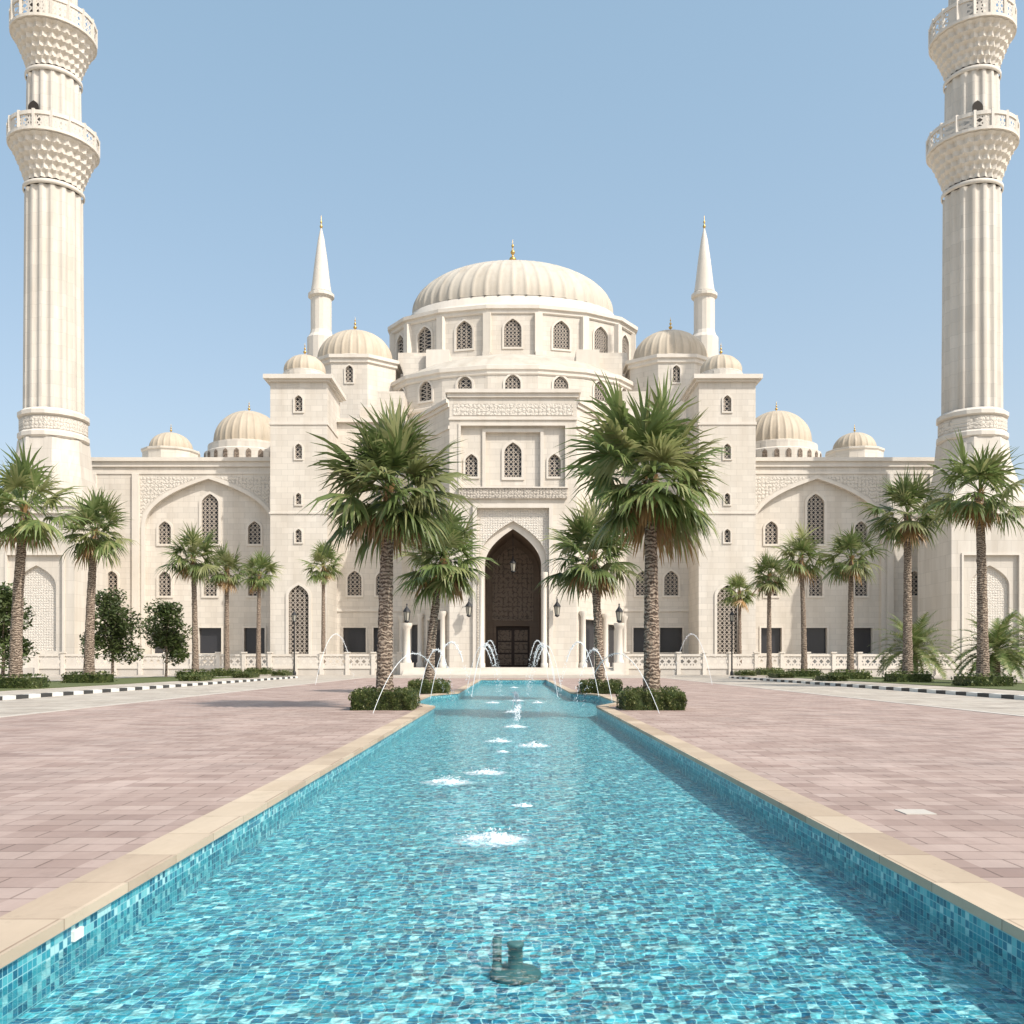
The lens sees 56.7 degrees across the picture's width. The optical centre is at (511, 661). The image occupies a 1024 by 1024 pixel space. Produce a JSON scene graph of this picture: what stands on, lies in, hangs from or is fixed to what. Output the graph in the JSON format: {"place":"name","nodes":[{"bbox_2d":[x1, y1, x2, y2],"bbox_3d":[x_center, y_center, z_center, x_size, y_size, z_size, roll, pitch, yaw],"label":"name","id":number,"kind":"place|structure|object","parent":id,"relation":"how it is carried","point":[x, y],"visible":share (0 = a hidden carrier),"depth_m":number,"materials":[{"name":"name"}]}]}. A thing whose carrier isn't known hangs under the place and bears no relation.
{"place":"outdoors","nodes":[
{"label":"outdoors","id":0,"kind":"place"},
{"bbox_2d":[0,678,1023,916],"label":"brick plaza pavement","id":1,"kind":"structure","parent":0,"point":[84,791],"depth_m":14.56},
{"bbox_2d":[315,634,353,684],"bbox_3d":[-11.894,-0.156,63.995,0.270,3.594,4.472,0,0,27],"label":"fountain jet","id":2,"kind":"object","parent":1,"relation":"on","point":[324,650],"visible":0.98,"depth_m":63.80,"materials":[{"name":"white liquid"}]},
{"bbox_2d":[348,685,420,710],"bbox_3d":[-4.036,1.141,30.190,2.152,0.793,2.162,0,0,0],"label":"clipped hedge","id":3,"kind":"object","parent":1,"relation":"on","point":[398,698],"visible":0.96,"depth_m":29.31,"materials":[{"name":"green plant"}]},
{"bbox_2d":[297,396,477,691],"bbox_3d":[-3.751,-3.616,29.876,5.619,10.232,6.171,0,0,0],"label":"palm tree","id":4,"kind":"object","parent":1,"relation":"on","point":[391,448],"visible":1,"depth_m":29.43,"materials":[{"name":"green plant"}]},
{"bbox_2d":[373,652,452,712],"bbox_3d":[-3.056,0.651,30.518,0.286,1.967,6.380,0,0,16],"label":"fountain jet","id":5,"kind":"object","parent":1,"relation":"on","point":[397,664],"visible":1,"depth_m":30.04,"materials":[{"name":"white liquid"}]},
{"bbox_2d":[407,678,451,693],"bbox_3d":[-3.919,1.149,44.976,2.138,0.806,2.020,0,0,0],"label":"clipped hedge","id":6,"kind":"object","parent":1,"relation":"on","point":[426,687],"visible":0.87,"depth_m":44.17,"materials":[{"name":"green plant"}]},
{"bbox_2d":[393,497,497,681],"bbox_3d":[-3.324,-3.233,44.910,5.106,9.466,5.216,0,0,-28],"label":"palm tree","id":7,"kind":"object","parent":1,"relation":"on","point":[435,581],"visible":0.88,"depth_m":44.46,"materials":[{"name":"green plant"}]},
{"bbox_2d":[0,679,1023,1023],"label":"fountain pool","id":8,"kind":"structure","parent":1,"relation":"in","point":[638,873],"depth_m":6.98,"materials":[{"name":"tile"}]},
{"bbox_2d":[71,926,83,941],"bbox_3d":[-2.570,1.610,5.610,0.020,0.060,0.120,0,0,0],"label":"pool wall light","id":9,"kind":"object","parent":8,"relation":"attached to","point":[77,934],"visible":1,"depth_m":5.59,"materials":[{"name":"white paint"}]},
{"bbox_2d":[489,937,541,984],"bbox_3d":[0.020,1.758,5.601,0.310,0.205,0.313,0,0,0],"label":"fountain nozzle","id":10,"kind":"object","parent":8,"relation":"on","point":[515,970],"visible":1,"depth_m":5.56,"materials":[{"name":"teal metal"}]},
{"label":"pool water","id":11,"kind":"structure","parent":8,"relation":"in","visible":0},
{"bbox_2d":[419,648,454,700],"bbox_3d":[-2.853,0.558,36.126,1.480,2.177,0.238,0,0,-18],"label":"fountain jet","id":12,"kind":"object","parent":11,"relation":"on","point":[436,649],"visible":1,"depth_m":36.15,"materials":[{"name":"white liquid"}]},
{"bbox_2d":[428,774,468,784],"bbox_3d":[-0.866,1.606,13.000,0.728,0.105,0.758,0,0,-38],"label":"water foam","id":13,"kind":"object","parent":11,"relation":"on","point":[447,780],"visible":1,"depth_m":12.97,"materials":[{"name":"white"}]},
{"bbox_2d":[430,641,472,698],"bbox_3d":[-2.659,0.385,41.579,1.866,2.628,0.265,0,0,-9],"label":"fountain jet","id":14,"kind":"object","parent":11,"relation":"on","point":[460,656],"visible":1,"depth_m":41.59,"materials":[{"name":"white liquid"}]},
{"bbox_2d":[467,645,498,691],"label":"fountain jet","id":15,"kind":"object","parent":11,"relation":"on","point":[490,662],"visible":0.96,"depth_m":51.82,"materials":[{"name":"white liquid"}]},
{"bbox_2d":[470,767,500,774],"bbox_3d":[-0.375,1.615,14.078,0.692,0.092,0.633,0,0,-29],"label":"water foam","id":16,"kind":"object","parent":11,"relation":"on","point":[486,771],"visible":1,"depth_m":14.05,"materials":[{"name":"white"}]},
{"bbox_2d":[471,644,500,696],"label":"fountain jet","id":17,"kind":"object","parent":11,"relation":"on","point":[478,660],"visible":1,"depth_m":44.08,"materials":[{"name":"white liquid"}]},
{"bbox_2d":[473,642,499,682],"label":"fountain jet","id":18,"kind":"object","parent":11,"relation":"on","point":[493,657],"visible":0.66,"depth_m":59.81,"materials":[{"name":"white liquid"}]},
{"bbox_2d":[478,640,498,683],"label":"fountain jet","id":19,"kind":"object","parent":11,"relation":"on","point":[483,654],"visible":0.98,"depth_m":69.87,"materials":[{"name":"white liquid"}]},
{"bbox_2d":[456,827,528,846],"bbox_3d":[-0.174,1.599,8.795,0.763,0.117,0.781,0,0,38],"label":"water foam","id":20,"kind":"object","parent":11,"relation":"on","point":[497,838],"visible":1,"depth_m":8.75,"materials":[{"name":"white"}]},
{"bbox_2d":[489,737,511,742],"bbox_3d":[-0.278,1.613,19.717,0.689,0.094,0.614,0,0,0],"label":"water foam","id":21,"kind":"object","parent":11,"relation":"on","point":[498,739],"visible":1,"depth_m":19.67,"materials":[{"name":"white"}]},
{"bbox_2d":[512,691,521,709],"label":"fountain jet","id":22,"kind":"object","parent":11,"relation":"on","point":[516,695],"visible":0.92,"depth_m":33.37,"materials":[{"name":"white liquid"}]},
{"bbox_2d":[512,704,523,722],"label":"fountain jet","id":23,"kind":"object","parent":11,"relation":"on","point":[518,708],"visible":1,"depth_m":26.69,"materials":[{"name":"white liquid"}]},
{"bbox_2d":[512,803,531,806],"bbox_3d":[0.125,1.642,10.904,0.241,0.048,0.232,0,0,-25],"label":"water foam","id":24,"kind":"object","parent":11,"relation":"on","point":[524,805],"visible":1,"depth_m":10.88,"materials":[{"name":"white"}]},
{"bbox_2d":[519,741,546,746],"bbox_3d":[0.407,1.599,18.614,0.874,0.111,0.853,0,0,0],"label":"water foam","id":25,"kind":"object","parent":11,"relation":"on","point":[533,743],"visible":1,"depth_m":18.57,"materials":[{"name":"white"}]},
{"bbox_2d":[527,640,548,682],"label":"fountain jet","id":26,"kind":"object","parent":11,"relation":"on","point":[544,657],"visible":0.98,"depth_m":69.86,"materials":[{"name":"white liquid"}]},
{"bbox_2d":[528,642,554,685],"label":"fountain jet","id":27,"kind":"object","parent":11,"relation":"on","point":[549,659],"visible":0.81,"depth_m":59.82,"materials":[{"name":"white liquid"}]},
{"bbox_2d":[526,644,557,696],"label":"fountain jet","id":28,"kind":"object","parent":11,"relation":"on","point":[550,660],"visible":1,"depth_m":44.08,"materials":[{"name":"white liquid"}]},
{"bbox_2d":[531,646,561,691],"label":"fountain jet","id":29,"kind":"object","parent":11,"relation":"on","point":[539,658],"visible":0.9,"depth_m":51.82,"materials":[{"name":"white liquid"}]},
{"bbox_2d":[558,641,598,695],"bbox_3d":[2.885,0.358,41.617,1.907,2.588,0.282,0,0,7],"label":"fountain jet","id":30,"kind":"object","parent":11,"relation":"on","point":[567,660],"visible":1,"depth_m":41.59,"materials":[{"name":"white liquid"}]},
{"bbox_2d":[575,648,612,702],"bbox_3d":[3.058,0.543,36.132,1.569,2.181,0.306,0,0,11],"label":"fountain jet","id":31,"kind":"object","parent":11,"relation":"on","point":[594,649],"visible":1,"depth_m":36.14,"materials":[{"name":"white liquid"}]},
{"bbox_2d":[535,489,644,681],"bbox_3d":[3.729,-3.339,44.986,5.498,9.678,5.985,0,0,0],"label":"palm tree","id":32,"kind":"object","parent":1,"relation":"on","point":[594,577],"visible":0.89,"depth_m":44.56,"materials":[{"name":"green plant"}]},
{"bbox_2d":[577,678,622,693],"bbox_3d":[4.162,1.158,44.965,2.134,0.780,2.019,0,0,0],"label":"clipped hedge","id":33,"kind":"object","parent":1,"relation":"on","point":[603,687],"visible":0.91,"depth_m":44.17,"materials":[{"name":"green plant"}]},
{"bbox_2d":[582,652,658,711],"bbox_3d":[3.423,0.653,30.508,0.303,1.964,6.287,0,0,-18],"label":"fountain jet","id":34,"kind":"object","parent":1,"relation":"on","point":[618,653],"visible":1,"depth_m":30.45,"materials":[{"name":"white liquid"}]},
{"bbox_2d":[551,365,729,691],"bbox_3d":[4.090,-3.822,29.832,5.744,10.643,6.118,0,0,0],"label":"palm tree","id":35,"kind":"object","parent":1,"relation":"on","point":[657,513],"visible":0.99,"depth_m":29.38,"materials":[{"name":"green plant"}]},
{"bbox_2d":[615,685,687,710],"bbox_3d":[4.412,1.129,30.182,2.159,0.819,2.113,0,0,0],"label":"clipped hedge","id":36,"kind":"object","parent":1,"relation":"on","point":[639,698],"visible":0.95,"depth_m":29.31,"materials":[{"name":"green plant"}]},
{"bbox_2d":[673,634,711,681],"bbox_3d":[12.148,-0.158,64.014,0.240,3.582,4.491,0,0,-28],"label":"fountain jet","id":37,"kind":"object","parent":1,"relation":"on","point":[702,648],"visible":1,"depth_m":63.90,"materials":[{"name":"white liquid"}]},
{"bbox_2d":[894,809,936,814],"bbox_3d":[4.020,1.501,9.450,0.300,0.018,0.300,0,0,0],"label":"drain cover","id":38,"kind":"object","parent":1,"relation":"on","point":[915,811],"visible":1,"depth_m":9.42,"materials":[{"name":"stone"}]},
{"bbox_2d":[0,675,1023,717],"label":"beige pavement","id":39,"kind":"structure","parent":0,"point":[29,706],"depth_m":44.94,"materials":[{"name":"stone"}]},
{"bbox_2d":[0,676,297,699],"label":"planted kerbed verge","id":40,"kind":"structure","parent":39,"relation":"on","point":[56,688],"depth_m":54.83,"materials":[{"name":"green plant"}]},
{"bbox_2d":[0,581,38,676],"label":"broadleaf tree","id":41,"kind":"object","parent":40,"relation":"on","point":[5,606],"visible":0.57,"depth_m":63.90,"materials":[{"name":"green plant"}]},
{"bbox_2d":[0,673,50,687],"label":"clipped hedge","id":42,"kind":"object","parent":40,"relation":"on","point":[27,680],"visible":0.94,"depth_m":49.00,"materials":[{"name":"green plant"}]},
{"bbox_2d":[0,436,96,677],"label":"palm tree","id":43,"kind":"object","parent":40,"relation":"on","point":[26,477],"visible":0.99,"depth_m":49.73,"materials":[{"name":"green plant"}]},
{"bbox_2d":[60,670,116,682],"bbox_3d":[-27.866,0.973,62.504,2.863,1.017,2.650,0,0,0],"label":"clipped hedge","id":44,"kind":"object","parent":40,"relation":"on","point":[100,676],"visible":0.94,"depth_m":61.43,"materials":[{"name":"green plant"}]},
{"bbox_2d":[55,486,138,673],"bbox_3d":[-27.707,-5.181,62.654,5.669,13.162,5.626,0,0,-34],"label":"palm tree","id":45,"kind":"object","parent":40,"relation":"on","point":[93,548],"visible":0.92,"depth_m":62.22,"materials":[{"name":"green plant"}]},
{"bbox_2d":[79,586,144,673],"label":"broadleaf tree","id":46,"kind":"object","parent":40,"relation":"on","point":[113,627],"visible":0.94,"depth_m":77.39,"materials":[{"name":"green plant"}]},
{"bbox_2d":[139,598,191,676],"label":"broadleaf tree","id":47,"kind":"object","parent":40,"relation":"on","point":[171,642],"visible":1,"depth_m":85.61,"materials":[{"name":"green plant"}]},
{"bbox_2d":[155,523,228,671],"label":"palm tree","id":48,"kind":"object","parent":40,"relation":"on","point":[193,570],"visible":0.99,"depth_m":78.70,"materials":[{"name":"green plant"}]},
{"bbox_2d":[174,669,215,680],"bbox_3d":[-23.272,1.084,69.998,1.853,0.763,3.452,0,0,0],"label":"clipped hedge","id":49,"kind":"object","parent":40,"relation":"on","point":[195,676],"visible":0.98,"depth_m":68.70,"materials":[{"name":"green plant"}]},
{"bbox_2d":[211,667,242,676],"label":"clipped hedge","id":50,"kind":"object","parent":40,"relation":"on","point":[219,672],"visible":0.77,"depth_m":90.93,"materials":[{"name":"green plant"}]},
{"bbox_2d":[209,542,255,669],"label":"palm tree","id":51,"kind":"object","parent":50,"relation":"on","point":[226,581],"visible":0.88,"depth_m":91.75,"materials":[{"name":"green plant"}]},
{"bbox_2d":[231,670,259,677],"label":"clipped hedge","id":52,"kind":"object","parent":40,"relation":"on","point":[248,674],"visible":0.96,"depth_m":81.65,"materials":[{"name":"green plant"}]},
{"bbox_2d":[244,667,272,674],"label":"clipped hedge","id":53,"kind":"object","parent":40,"relation":"on","point":[265,671],"visible":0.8,"depth_m":103.93,"materials":[{"name":"green plant"}]},
{"bbox_2d":[238,548,285,668],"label":"palm tree","id":54,"kind":"object","parent":53,"relation":"on","point":[259,583],"visible":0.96,"depth_m":104.76,"materials":[{"name":"green plant"}]},
{"bbox_2d":[270,669,293,675],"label":"clipped hedge","id":55,"kind":"object","parent":40,"relation":"on","point":[282,673],"visible":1,"depth_m":94.53,"materials":[{"name":"green plant"}]},
{"bbox_2d":[34,652,401,674],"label":"balustrade","id":56,"kind":"object","parent":39,"relation":"on","point":[244,662],"visible":0.69,"depth_m":109.90,"materials":[{"name":"stone"}]},
{"bbox_2d":[290,609,298,675],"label":"street lamp","id":57,"kind":"object","parent":39,"relation":"on","point":[294,615],"visible":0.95,"depth_m":103.93,"materials":[{"name":"black metal"}]},
{"bbox_2d":[298,540,344,664],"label":"palm tree","id":58,"kind":"object","parent":39,"relation":"on","point":[324,574],"visible":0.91,"depth_m":111.73,"materials":[{"name":"green plant"}]},
{"bbox_2d":[400,604,413,674],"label":"lamp pillar","id":59,"kind":"structure","parent":39,"relation":"on","point":[406,664],"depth_m":108.62,"materials":[{"name":"stone"}]},
{"bbox_2d":[612,604,625,674],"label":"lamp pillar","id":60,"kind":"structure","parent":39,"relation":"on","point":[618,664],"depth_m":108.62,"materials":[{"name":"stone"}]},
{"bbox_2d":[727,610,736,675],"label":"street lamp","id":61,"kind":"object","parent":39,"relation":"on","point":[731,614],"visible":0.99,"depth_m":103.94,"materials":[{"name":"black metal"}]},
{"bbox_2d":[624,652,991,674],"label":"balustrade","id":62,"kind":"object","parent":39,"relation":"on","point":[781,659],"visible":0.58,"depth_m":109.90,"materials":[{"name":"stone"}]},
{"bbox_2d":[0,0,1023,489],"label":"sky","id":63,"kind":"structure","parent":0,"point":[426,139],"materials":[{"name":"blue"}]},
{"bbox_2d":[49,678,1021,681],"bbox_3d":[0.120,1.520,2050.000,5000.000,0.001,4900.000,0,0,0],"label":"ground","id":64,"kind":"structure","parent":0,"point":[1020,680],"depth_m":86.34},
{"bbox_2d":[0,217,1023,674],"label":"mosque","id":65,"kind":"structure","parent":64,"relation":"on","point":[496,363],"depth_m":128.00,"materials":[{"name":"stone"}]},
{"bbox_2d":[0,0,110,667],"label":"minaret","id":66,"kind":"object","parent":65,"relation":"on","point":[55,153],"visible":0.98,"depth_m":114.91,"materials":[{"name":"stone"}]},
{"bbox_2d":[465,599,471,616],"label":"wall lantern","id":67,"kind":"object","parent":65,"relation":"attached to","point":[468,605],"depth_m":114.67,"materials":[{"name":"black metal"}]},
{"bbox_2d":[554,598,560,616],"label":"wall lantern","id":68,"kind":"object","parent":65,"relation":"attached to","point":[557,605],"depth_m":114.67,"materials":[{"name":"black metal"}]},
{"bbox_2d":[912,0,1023,667],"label":"minaret","id":69,"kind":"object","parent":65,"relation":"on","point":[969,153],"visible":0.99,"depth_m":114.93,"materials":[{"name":"stone"}]},
{"bbox_2d":[729,676,1023,699],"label":"planted kerbed verge","id":70,"kind":"structure","parent":64,"relation":"on","point":[945,686],"depth_m":53.66,"materials":[{"name":"green plant"}]},
{"bbox_2d":[715,570,758,665],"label":"palm tree","id":71,"kind":"object","parent":70,"relation":"on","point":[737,582],"visible":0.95,"depth_m":112.67,"materials":[{"name":"green plant"}]},
{"bbox_2d":[733,669,756,675],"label":"clipped hedge","id":72,"kind":"object","parent":70,"relation":"on","point":[748,672],"visible":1,"depth_m":94.53,"materials":[{"name":"green plant"}]},
{"bbox_2d":[755,667,784,675],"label":"clipped hedge","id":73,"kind":"object","parent":70,"relation":"on","point":[758,671],"visible":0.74,"depth_m":98.93,"materials":[{"name":"green plant"}]},
{"bbox_2d":[747,548,791,669],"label":"palm tree","id":74,"kind":"object","parent":73,"relation":"on","point":[769,585],"visible":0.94,"depth_m":99.76,"materials":[{"name":"green plant"}]},
{"bbox_2d":[767,670,795,677],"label":"clipped hedge","id":75,"kind":"object","parent":70,"relation":"on","point":[781,674],"visible":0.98,"depth_m":81.61,"materials":[{"name":"green plant"}]},
{"bbox_2d":[788,668,820,676],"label":"clipped hedge","id":76,"kind":"object","parent":70,"relation":"on","point":[807,673],"visible":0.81,"depth_m":86.93,"materials":[{"name":"green plant"}]},
{"bbox_2d":[772,521,840,670],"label":"palm tree","id":77,"kind":"object","parent":70,"relation":"on","point":[801,568],"visible":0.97,"depth_m":87.75,"materials":[{"name":"green plant"}]},
{"bbox_2d":[812,672,849,680],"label":"clipped hedge","id":78,"kind":"object","parent":70,"relation":"on","point":[831,676],"visible":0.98,"depth_m":68.66,"materials":[{"name":"green plant"}]},
{"bbox_2d":[830,668,872,678],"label":"clipped hedge","id":79,"kind":"object","parent":70,"relation":"on","point":[863,674],"visible":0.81,"depth_m":74.93,"materials":[{"name":"green plant"}]},
{"bbox_2d":[813,522,890,671],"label":"palm tree","id":80,"kind":"object","parent":70,"relation":"on","point":[851,570],"visible":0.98,"depth_m":75.75,"materials":[{"name":"green plant"}]},
{"bbox_2d":[847,463,955,673],"bbox_3d":[26.782,-6.104,65.401,6.906,15.008,7.014,0,0,0],"label":"palm tree","id":81,"kind":"object","parent":70,"relation":"on","point":[907,532],"visible":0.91,"depth_m":64.69,"materials":[{"name":"green plant"}]},
{"bbox_2d":[882,670,934,681],"bbox_3d":[27.110,1.012,64.984,2.865,0.958,2.690,0,0,0],"label":"clipped hedge","id":82,"kind":"object","parent":70,"relation":"on","point":[922,676],"visible":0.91,"depth_m":63.93,"materials":[{"name":"green plant"}]},
{"bbox_2d":[868,611,962,678],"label":"date palm","id":83,"kind":"object","parent":70,"relation":"on","point":[919,634],"visible":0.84,"depth_m":77.12,"materials":[{"name":"green plant"}]},
{"bbox_2d":[912,429,1023,675],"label":"palm tree","id":84,"kind":"object","parent":70,"relation":"on","point":[978,508],"visible":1,"depth_m":53.69,"materials":[{"name":"green plant"}]},
{"bbox_2d":[950,672,1017,685],"bbox_3d":[26.811,1.011,53.998,2.873,0.930,2.656,0,0,0],"label":"clipped hedge","id":85,"kind":"object","parent":70,"relation":"on","point":[982,680],"visible":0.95,"depth_m":52.93,"materials":[{"name":"green plant"}]},
{"bbox_2d":[948,610,1023,682],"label":"date palm","id":86,"kind":"object","parent":70,"relation":"on","point":[998,638],"visible":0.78,"depth_m":60.30,"materials":[{"name":"green plant"}]},
{"bbox_2d":[994,609,1023,675],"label":"date palm","id":87,"kind":"object","parent":64,"relation":"on","point":[1020,621],"visible":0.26,"depth_m":66.04,"materials":[{"name":"green plant"}]}
]}

